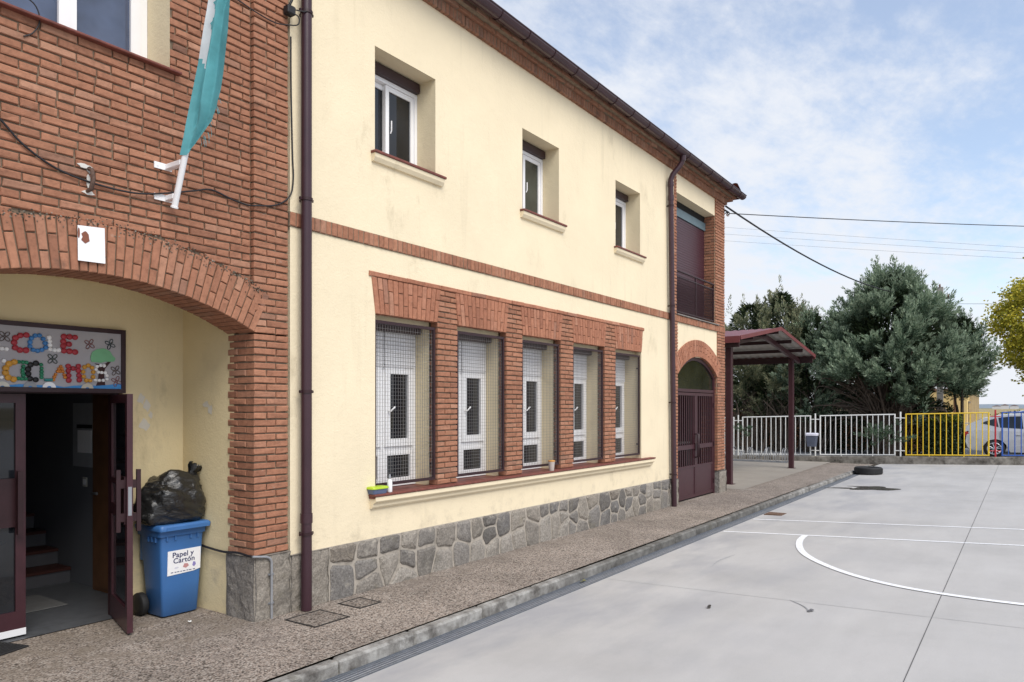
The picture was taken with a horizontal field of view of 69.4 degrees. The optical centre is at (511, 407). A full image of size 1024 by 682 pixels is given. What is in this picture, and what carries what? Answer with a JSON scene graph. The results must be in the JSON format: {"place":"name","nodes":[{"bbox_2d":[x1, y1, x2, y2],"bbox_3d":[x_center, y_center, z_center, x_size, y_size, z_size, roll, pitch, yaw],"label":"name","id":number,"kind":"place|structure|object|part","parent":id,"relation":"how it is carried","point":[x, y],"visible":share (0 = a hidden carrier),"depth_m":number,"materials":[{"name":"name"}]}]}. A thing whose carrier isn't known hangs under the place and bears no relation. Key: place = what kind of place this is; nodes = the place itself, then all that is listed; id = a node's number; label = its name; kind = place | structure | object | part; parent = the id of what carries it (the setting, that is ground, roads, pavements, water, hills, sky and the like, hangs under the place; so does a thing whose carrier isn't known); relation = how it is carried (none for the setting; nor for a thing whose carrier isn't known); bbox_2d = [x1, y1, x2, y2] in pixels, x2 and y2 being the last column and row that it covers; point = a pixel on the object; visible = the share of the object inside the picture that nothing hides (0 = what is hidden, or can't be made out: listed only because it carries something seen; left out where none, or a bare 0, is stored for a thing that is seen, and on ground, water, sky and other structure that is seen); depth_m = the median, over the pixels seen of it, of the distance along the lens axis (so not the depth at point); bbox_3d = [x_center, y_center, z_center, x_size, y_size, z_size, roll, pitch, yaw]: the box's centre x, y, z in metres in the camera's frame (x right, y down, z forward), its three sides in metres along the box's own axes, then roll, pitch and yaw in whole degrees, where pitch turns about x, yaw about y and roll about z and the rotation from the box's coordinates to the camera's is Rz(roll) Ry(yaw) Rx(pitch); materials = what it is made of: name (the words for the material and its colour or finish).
{"place":"outdoors","nodes":[
{"label":"outdoors","id":0,"kind":"place"},
{"bbox_2d":[26,594,67,612],"bbox_3d":[-4.806,1.888,6.894,0.650,0.012,0.970,0,0,35],"label":"door mat","id":1,"kind":"object","parent":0,"point":[36,602],"depth_m":7.12,"materials":[{"name":"grey fabric"}]},
{"bbox_2d":[0,463,873,681],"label":"pavement","id":2,"kind":"structure","parent":0,"point":[205,645],"depth_m":6.45,"materials":[{"name":"grey gravel"}]},
{"bbox_2d":[0,642,28,655],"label":"door mat","id":3,"kind":"object","parent":2,"relation":"on","point":[6,647],"depth_m":5.82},
{"bbox_2d":[133,519,210,616],"bbox_3d":[-3.155,1.476,6.868,0.495,0.848,0.505,0,0,35],"label":"wheelie bin","id":4,"kind":"object","parent":2,"relation":"on","point":[170,555],"visible":0.98,"depth_m":6.73,"materials":[{"name":"blue plastic"}]},
{"bbox_2d":[133,461,205,525],"bbox_3d":[-3.167,0.775,6.814,0.462,0.552,0.636,0,0,35],"label":"rubbish bag","id":5,"kind":"object","parent":4,"relation":"on","point":[172,496],"visible":0.92,"depth_m":6.68,"materials":[{"name":"black plastic"}]},
{"bbox_2d":[284,609,349,627],"bbox_3d":[-1.753,1.912,6.667,0.410,0.036,0.410,0,0,35],"label":"manhole cover","id":6,"kind":"object","parent":2,"relation":"on","point":[317,618],"visible":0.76,"depth_m":6.66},
{"bbox_2d":[338,597,380,608],"bbox_3d":[-1.479,1.912,7.195,0.310,0.036,0.290,0,0,35],"label":"manhole cover","id":7,"kind":"object","parent":2,"relation":"on","point":[359,602],"visible":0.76,"depth_m":7.20,"materials":[{"name":"grey concrete"}]},
{"bbox_2d":[0,0,746,642],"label":"school building","id":8,"kind":"structure","parent":2,"relation":"on","point":[466,280],"depth_m":7.66,"materials":[{"name":"yellow paint"}]},
{"bbox_2d":[0,393,25,639],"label":"entrance door","id":9,"kind":"structure","parent":8,"relation":"in","point":[12,406],"depth_m":6.07,"materials":[{"name":"red paint"}]},
{"bbox_2d":[23,0,39,36],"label":"cable coil","id":10,"kind":"object","parent":8,"relation":"attached to","point":[34,31],"visible":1,"depth_m":5.13,"materials":[{"name":"black rubber"}]},
{"bbox_2d":[0,320,125,392],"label":"school sign","id":11,"kind":"object","parent":8,"relation":"attached to","point":[40,357],"visible":1,"depth_m":6.25,"materials":[{"name":"multicoloured paint"}]},
{"bbox_2d":[2,0,146,57],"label":"window","id":12,"kind":"structure","parent":8,"relation":"in","point":[122,24],"depth_m":5.87,"materials":[{"name":"white plastic"}]},
{"bbox_2d":[73,403,92,467],"bbox_3d":[-4.572,0.290,7.892,0.440,0.680,0.018,0,0,35],"label":"notice board","id":13,"kind":"object","parent":8,"relation":"attached to","point":[82,434],"visible":0.95,"depth_m":7.88,"materials":[{"name":"white paper"}]},
{"bbox_2d":[83,477,86,486],"bbox_3d":[-4.550,0.790,7.880,0.090,0.100,0.016,0,0,35],"label":"light switch","id":14,"kind":"object","parent":8,"relation":"attached to","point":[84,481],"visible":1,"depth_m":7.87,"materials":[{"name":"white plastic"}]},
{"bbox_2d":[76,163,95,194],"bbox_3d":[-3.101,-1.674,5.409,0.073,0.223,0.129,0,0,35],"label":"wall bracket","id":15,"kind":"object","parent":8,"relation":"attached to","point":[91,184],"depth_m":5.41,"materials":[{"name":"white metal"}]},
{"bbox_2d":[77,225,104,263],"bbox_3d":[-3.070,-1.194,5.404,0.006,0.267,0.196,0,0,35],"label":"paper notice","id":16,"kind":"object","parent":8,"relation":"attached to","point":[91,244],"visible":1,"depth_m":5.40,"materials":[{"name":"white paper"}]},
{"bbox_2d":[91,394,107,592],"bbox_3d":[-4.050,0.870,7.469,0.800,2.040,0.118,0,0,35],"label":"inner door","id":17,"kind":"structure","parent":8,"relation":"in","point":[100,401],"depth_m":7.59,"materials":[{"name":"brown wood"}]},
{"bbox_2d":[110,394,140,633],"bbox_3d":[-3.411,0.882,6.454,0.187,1.995,0.738,0,0,-38],"label":"entrance door","id":18,"kind":"structure","parent":8,"relation":"in","point":[122,483],"depth_m":6.26,"materials":[{"name":"red paint"}]},
{"bbox_2d":[0,36,293,206],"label":"wall cable","id":19,"kind":"object","parent":8,"relation":"attached to","point":[29,149],"depth_m":6.17,"materials":[{"name":"black rubber"}]},
{"bbox_2d":[154,0,229,208],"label":"flag","id":20,"kind":"object","parent":8,"relation":"attached to","point":[206,89],"visible":1,"depth_m":5.63,"materials":[{"name":"teal fabric"}]},
{"bbox_2d":[202,544,273,618],"bbox_3d":[-2.675,1.565,6.908,1.144,0.671,0.242,0,0,35],"label":"electrical conduit","id":21,"kind":"object","parent":8,"relation":"attached to","point":[271,574],"visible":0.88,"depth_m":6.66,"materials":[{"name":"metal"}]},
{"bbox_2d":[238,0,306,25],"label":"cable","id":22,"kind":"object","parent":8,"relation":"attached to","point":[289,10],"visible":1,"depth_m":6.80,"materials":[{"name":"black rubber"}]},
{"bbox_2d":[367,485,388,494],"bbox_3d":[-1.417,0.863,7.772,0.139,0.077,0.240,0,0,35],"label":"lunch box","id":23,"kind":"object","parent":8,"relation":"on","point":[377,489],"visible":1,"depth_m":7.71,"materials":[{"name":"plastic"}]},
{"bbox_2d":[387,474,391,491],"bbox_3d":[-1.309,0.806,7.916,0.056,0.190,0.056,0,0,35],"label":"spray bottle","id":24,"kind":"object","parent":8,"relation":"on","point":[389,484],"visible":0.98,"depth_m":7.90,"materials":[{"name":"white plastic"}]},
{"bbox_2d":[375,61,419,164],"bbox_3d":[-1.421,-3.248,8.368,0.180,1.127,0.975,0,0,35],"label":"window","id":25,"kind":"structure","parent":8,"relation":"in","point":[395,94],"depth_m":8.47,"materials":[{"name":"white plastic"}]},
{"bbox_2d":[376,323,420,485],"bbox_3d":[-1.411,-0.025,8.382,0.200,1.850,1.000,0,0,35],"label":"window","id":26,"kind":"structure","parent":8,"relation":"in","point":[386,362],"depth_m":8.50,"materials":[{"name":"white plastic"}]},
{"bbox_2d":[456,334,490,477],"bbox_3d":[-0.621,-0.025,9.525,0.200,1.850,1.010,0,0,35],"label":"window","id":27,"kind":"structure","parent":8,"relation":"in","point":[474,395],"depth_m":9.67,"materials":[{"name":"white plastic"}]},
{"bbox_2d":[498,342,545,469],"bbox_3d":[0.176,-0.025,10.677,0.200,1.850,1.000,0,0,35],"label":"window","id":28,"kind":"structure","parent":8,"relation":"in","point":[533,364],"depth_m":10.87,"materials":[{"name":"white plastic"}]},
{"bbox_2d":[522,140,544,214],"bbox_3d":[0.160,-3.248,10.654,0.180,1.127,0.965,0,0,35],"label":"window","id":29,"kind":"structure","parent":8,"relation":"in","point":[532,156],"depth_m":10.83,"materials":[{"name":"white plastic"}]},
{"bbox_2d":[548,460,554,470],"bbox_3d":[0.566,0.826,10.589,0.102,0.150,0.104,0,0,35],"label":"plastic cup","id":30,"kind":"object","parent":8,"relation":"on","point":[551,463],"visible":1,"depth_m":10.55,"materials":[{"name":"white plastic"}]},
{"bbox_2d":[573,349,591,463],"bbox_3d":[0.966,-0.025,11.818,0.200,1.850,1.007,0,0,35],"label":"window","id":31,"kind":"structure","parent":8,"relation":"in","point":[589,353],"depth_m":12.06,"materials":[{"name":"white plastic"}]},
{"bbox_2d":[615,189,627,248],"bbox_3d":[1.751,-3.248,12.952,0.180,1.127,0.965,0,0,35],"label":"window","id":32,"kind":"structure","parent":8,"relation":"in","point":[620,198],"depth_m":13.19,"materials":[{"name":"white plastic"}]},
{"bbox_2d":[616,354,629,457],"bbox_3d":[1.768,-0.025,12.977,0.200,1.850,1.005,0,0,35],"label":"window","id":33,"kind":"structure","parent":8,"relation":"in","point":[619,401],"depth_m":13.24,"materials":[{"name":"white plastic"}]},
{"bbox_3d":[4.900,-4.434,16.854,0.084,0.127,0.205,0,0,35],"label":"wire hook","id":34,"kind":"object","parent":8,"relation":"attached to","visible":0},
{"bbox_2d":[727,213,1023,226],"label":"overhead cable","id":35,"kind":"object","parent":34,"relation":"attached to","point":[870,220],"visible":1,"depth_m":18.11,"materials":[{"name":"black rubber"}]},
{"bbox_2d":[263,409,1023,681],"bbox_3d":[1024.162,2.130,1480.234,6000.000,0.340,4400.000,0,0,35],"label":"ground","id":36,"kind":"structure","parent":0,"point":[991,411],"depth_m":10.33,"materials":[{"name":"grey concrete"}]},
{"bbox_2d":[268,465,868,681],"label":"kerb","id":37,"kind":"structure","parent":36,"relation":"on","point":[347,662],"depth_m":7.17,"materials":[{"name":"concrete"}]},
{"bbox_2d":[733,423,752,453],"bbox_3d":[9.037,1.301,28.759,0.734,1.529,0.927,0,0,35],"label":"conifer bush","id":38,"kind":"object","parent":36,"relation":"on","point":[745,431],"visible":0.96,"depth_m":28.72,"materials":[{"name":"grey plant"}]},
{"bbox_2d":[733,275,821,449],"bbox_3d":[12.398,-1.870,33.522,4.021,8.410,4.368,0,0,-21],"label":"conifer tree","id":39,"kind":"object","parent":36,"relation":"on","point":[779,302],"visible":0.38,"depth_m":32.98,"materials":[{"name":"green plant"}]},
{"bbox_2d":[767,301,853,451],"bbox_3d":[12.845,-1.190,32.335,3.450,7.039,3.677,0,0,-30],"label":"conifer tree","id":40,"kind":"object","parent":36,"relation":"on","point":[809,331],"visible":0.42,"depth_m":31.77,"materials":[{"name":"green plant"}]},
{"bbox_2d":[733,455,1023,465],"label":"fence base wall","id":41,"kind":"structure","parent":36,"relation":"on","point":[944,460],"depth_m":26.04,"materials":[{"name":"concrete"}]},
{"bbox_2d":[724,417,733,454],"bbox_3d":[7.629,1.144,29.656,2.521,1.564,0.046,0,0,29],"label":"bar fence","id":42,"kind":"object","parent":41,"relation":"on","point":[733,435],"visible":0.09,"depth_m":29.04,"materials":[{"name":"white metal"}]},
{"bbox_2d":[734,415,741,454],"bbox_3d":[8.857,1.093,28.970,0.302,1.610,0.046,0,0,32],"label":"fence post","id":43,"kind":"object","parent":41,"relation":"on","point":[738,420],"visible":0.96,"depth_m":28.95,"materials":[{"name":"white metal"}]},
{"bbox_2d":[742,415,810,454],"bbox_3d":[10.084,1.073,28.284,2.521,1.564,0.046,0,0,29],"label":"bar fence","id":44,"kind":"object","parent":41,"relation":"on","point":[775,434],"visible":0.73,"depth_m":28.27,"materials":[{"name":"white metal"}]},
{"bbox_2d":[811,413,819,455],"bbox_3d":[11.312,1.021,27.598,0.302,1.610,0.046,0,0,32],"label":"fence post","id":45,"kind":"object","parent":41,"relation":"on","point":[815,419],"visible":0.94,"depth_m":27.57,"materials":[{"name":"white metal"}]},
{"bbox_2d":[805,433,818,446],"bbox_3d":[11.145,1.190,27.488,0.420,0.500,0.335,0,0,35],"label":"litter bin","id":46,"kind":"object","parent":45,"relation":"attached to","point":[811,439],"visible":1,"depth_m":27.37,"materials":[{"name":"grey plastic"}]},
{"bbox_2d":[820,414,895,455],"bbox_3d":[12.535,1.002,26.914,2.511,1.564,0.046,0,0,29],"label":"bar fence","id":47,"kind":"object","parent":41,"relation":"on","point":[872,454],"visible":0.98,"depth_m":26.91,"materials":[{"name":"white metal"}]},
{"bbox_2d":[896,412,904,455],"bbox_3d":[13.768,0.950,26.226,0.302,1.610,0.046,0,0,32],"label":"fence post","id":48,"kind":"object","parent":41,"relation":"on","point":[900,450],"visible":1,"depth_m":26.20,"materials":[{"name":"white metal"}]},
{"bbox_2d":[905,412,989,456],"bbox_3d":[14.991,0.930,25.542,2.511,1.564,0.046,0,0,29],"label":"bar fence","id":49,"kind":"object","parent":41,"relation":"on","point":[928,454],"visible":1,"depth_m":25.52,"materials":[{"name":"yellow metal"}]},
{"bbox_2d":[990,410,1000,456],"bbox_3d":[16.232,0.878,24.849,0.302,1.610,0.046,0,0,32],"label":"fence post","id":50,"kind":"object","parent":41,"relation":"on","point":[994,416],"visible":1,"depth_m":24.85,"materials":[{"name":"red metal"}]},
{"bbox_2d":[1001,411,1023,455],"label":"bar fence","id":51,"kind":"object","parent":41,"relation":"on","point":[1021,412],"visible":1,"depth_m":24.66,"materials":[{"name":"blue metal"}]},
{"bbox_2d":[953,397,956,414],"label":"wooden pole","id":52,"kind":"object","parent":36,"relation":"on","point":[954,410],"visible":0.1,"depth_m":52.73,"materials":[{"name":"brown wood"}]},
{"bbox_2d":[992,405,1000,408],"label":"village house","id":53,"kind":"structure","parent":36,"relation":"on","point":[996,407],"depth_m":1029.39,"materials":[{"name":"white paint"}]},
{"bbox_2d":[980,257,1023,395],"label":"broadleaf tree","id":54,"kind":"object","parent":36,"relation":"on","point":[1013,344],"visible":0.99,"depth_m":29.59,"materials":[{"name":"yellow plant"}]},
{"bbox_2d":[1001,404,1008,408],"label":"village house","id":55,"kind":"structure","parent":36,"relation":"on","point":[1004,406],"depth_m":1007.22,"materials":[{"name":"white paint"}]},
{"bbox_2d":[1010,405,1018,408],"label":"village house","id":56,"kind":"structure","parent":36,"relation":"on","point":[1014,406],"depth_m":1025.88,"materials":[{"name":"white paint"}]},
{"bbox_2d":[333,464,1023,681],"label":"playground","id":57,"kind":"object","parent":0,"point":[616,629],"visible":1,"depth_m":7.23,"materials":[{"name":"concrete"}]},
{"bbox_2d":[321,474,858,681],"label":"drain channel","id":58,"kind":"object","parent":57,"relation":"on","point":[508,611],"visible":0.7,"depth_m":7.44,"materials":[{"name":"concrete"}]},
{"bbox_2d":[764,512,786,515],"bbox_3d":[4.942,2.017,13.891,0.320,0.066,0.370,0,0,35],"label":"drain cover","id":59,"kind":"object","parent":57,"relation":"on","point":[775,513],"visible":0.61,"depth_m":13.87,"materials":[{"name":"metal"}]},
{"bbox_2d":[613,579,1020,627],"bbox_3d":[7.656,1.776,4.036,16.001,0.448,0.006,0,0,35],"label":"expansion joint","id":60,"kind":"object","parent":57,"relation":"on","point":[833,605],"visible":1,"depth_m":7.18,"materials":[{"name":"grey concrete"}]},
{"bbox_2d":[831,486,899,489],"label":"puddle","id":61,"kind":"object","parent":57,"relation":"on","point":[871,488],"visible":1,"depth_m":18.14,"materials":[{"name":"grey liquid"}]},
{"bbox_2d":[854,466,882,474],"bbox_3d":[10.717,1.891,22.256,0.787,0.215,0.787,0,0,35],"label":"car tyre","id":62,"kind":"object","parent":57,"relation":"on","point":[867,470],"visible":1,"depth_m":21.97,"materials":[{"name":"black rubber"}]},
{"bbox_2d":[723,531,1023,545],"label":"court line","id":63,"kind":"object","parent":57,"relation":"on","point":[877,538],"visible":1,"depth_m":10.96,"materials":[{"name":"paint"}]},
{"bbox_2d":[759,519,1023,529],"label":"court line","id":64,"kind":"object","parent":57,"relation":"on","point":[890,524],"visible":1,"depth_m":12.28,"materials":[{"name":"paint"}]},
{"bbox_2d":[796,535,1023,604],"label":"court arc","id":65,"kind":"object","parent":57,"relation":"on","point":[799,544],"visible":1,"depth_m":8.31,"materials":[{"name":"paint"}]},
{"bbox_2d":[903,465,998,681],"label":"expansion joint","id":66,"kind":"object","parent":57,"relation":"on","point":[940,597],"visible":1,"depth_m":7.14,"materials":[{"name":"grey concrete"}]},
{"bbox_2d":[493,0,1023,403],"label":"sky","id":67,"kind":"structure","parent":0,"point":[906,111],"materials":[{"name":"blue"}]},
{"bbox_2d":[724,459,829,490],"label":"shelter floor","id":68,"kind":"structure","parent":0,"point":[746,474],"depth_m":22.83,"materials":[{"name":"concrete"}]},
{"bbox_2d":[724,447,787,462],"bbox_3d":[9.015,1.723,27.325,2.367,0.529,0.540,0,0,35],"label":"bicycle rack","id":69,"kind":"object","parent":68,"relation":"on","point":[761,460],"visible":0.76,"depth_m":27.23,"materials":[{"name":"metal"}]},
{"bbox_2d":[724,327,815,484],"bbox_3d":[4.671,-0.144,23.095,7.402,4.252,7.840,0,0,35],"label":"shelter","id":70,"kind":"object","parent":68,"relation":"on","point":[779,345],"visible":0.3,"depth_m":22.55,"materials":[{"name":"red paint"}]},
{"bbox_2d":[731,234,1018,252],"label":"overhead cable","id":71,"kind":"object","parent":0,"point":[884,244],"visible":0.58,"depth_m":63.11,"materials":[{"name":"grey rubber"}]},
{"bbox_2d":[727,227,1023,247],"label":"overhead cable","id":72,"kind":"object","parent":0,"point":[870,237],"visible":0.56,"depth_m":63.46,"materials":[{"name":"grey rubber"}]},
{"bbox_2d":[735,241,1019,258],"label":"overhead cable","id":73,"kind":"object","parent":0,"point":[880,250],"visible":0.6,"depth_m":63.00,"materials":[{"name":"grey rubber"}]},
{"bbox_2d":[734,445,1023,464],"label":"car park","id":74,"kind":"structure","parent":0,"point":[973,451],"depth_m":31.00,"materials":[{"name":"grey asphalt"}]},
{"bbox_2d":[724,293,790,449],"bbox_3d":[11.017,-1.485,34.086,4.688,7.626,4.686,0,0,-17],"label":"conifer tree","id":75,"kind":"object","parent":74,"relation":"on","point":[739,319],"visible":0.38,"depth_m":33.37,"materials":[{"name":"green plant"}]},
{"bbox_2d":[724,377,834,450],"bbox_3d":[11.979,0.195,34.882,6.274,3.720,1.296,0,0,35],"label":"hedge","id":76,"kind":"object","parent":74,"relation":"on","point":[772,432],"visible":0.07,"depth_m":34.48,"materials":[{"name":"green plant"}]},
{"bbox_2d":[724,386,845,452],"bbox_3d":[11.157,0.332,32.955,7.034,3.365,2.185,0,0,35],"label":"hedge","id":77,"kind":"object","parent":74,"relation":"on","point":[778,433],"visible":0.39,"depth_m":32.40,"materials":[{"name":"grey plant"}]},
{"bbox_2d":[724,410,950,450],"bbox_3d":[14.407,1.065,35.146,11.200,1.870,0.300,0,0,35],"label":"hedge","id":78,"kind":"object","parent":74,"relation":"on","point":[740,433],"depth_m":34.33,"materials":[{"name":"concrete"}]},
{"bbox_2d":[853,419,918,455],"bbox_3d":[13.219,1.162,26.324,2.196,1.564,1.095,0,0,35],"label":"conifer bush","id":79,"kind":"object","parent":74,"relation":"on","point":[881,431],"visible":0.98,"depth_m":26.39,"materials":[{"name":"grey plant"}]},
{"bbox_2d":[822,398,953,453],"bbox_3d":[15.856,0.794,31.334,5.063,2.527,1.307,0,0,35],"label":"hedge","id":80,"kind":"object","parent":74,"relation":"on","point":[863,445],"visible":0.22,"depth_m":31.72,"materials":[{"name":"green plant"}]},
{"bbox_2d":[807,253,988,455],"bbox_3d":[15.253,-1.932,29.753,6.674,8.529,6.614,0,0,35],"label":"conifer tree","id":81,"kind":"object","parent":74,"relation":"on","point":[865,350],"visible":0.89,"depth_m":28.64,"materials":[{"name":"green plant"}]},
{"bbox_2d":[921,412,963,456],"bbox_3d":[16.640,1.101,28.612,1.466,1.917,1.281,0,0,35],"label":"hedge","id":82,"kind":"object","parent":74,"relation":"on","point":[924,428],"visible":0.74,"depth_m":28.30,"materials":[{"name":"green plant"}]},
{"bbox_2d":[937,284,948,404],"bbox_3d":[20.075,-1.890,34.709,0.800,7.780,0.290,0,0,35],"label":"concrete pole","id":83,"kind":"object","parent":74,"relation":"on","point":[940,395],"visible":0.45,"depth_m":34.63,"materials":[{"name":"concrete"}]},
{"bbox_2d":[725,206,890,291],"bbox_3d":[12.321,-4.790,25.871,0.040,1.060,23.322,0,0,40],"label":"overhead cable","id":84,"kind":"object","parent":83,"relation":"attached to","point":[742,217],"visible":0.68,"depth_m":20.40,"materials":[{"name":"black rubber"}]},
{"bbox_2d":[933,306,1002,456],"bbox_3d":[17.533,-0.837,29.260,2.665,6.333,3.102,0,0,6],"label":"conifer tree","id":85,"kind":"object","parent":74,"relation":"on","point":[965,322],"visible":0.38,"depth_m":28.53,"materials":[{"name":"green plant"}]},
{"bbox_2d":[963,413,1023,456],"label":"parked car","id":86,"kind":"object","parent":74,"relation":"on","point":[998,434],"visible":0.63,"depth_m":27.63,"materials":[{"name":"grey paint"}]},
{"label":"side window","id":87,"kind":"part","parent":86,"relation":"part of","materials":[{"name":"black glass"}]},
{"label":"side window","id":88,"kind":"part","parent":86,"relation":"part of","materials":[{"name":"black glass"}]},
{"bbox_2d":[931,389,981,431],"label":"yellow house","id":89,"kind":"structure","parent":0,"point":[971,403],"depth_m":54.08,"materials":[{"name":"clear paint"}]},
{"bbox_2d":[979,404,1023,407],"bbox_3d":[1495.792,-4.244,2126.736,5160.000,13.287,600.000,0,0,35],"label":"hill","id":90,"kind":"structure","parent":0,"point":[991,405],"depth_m":1979.80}
]}

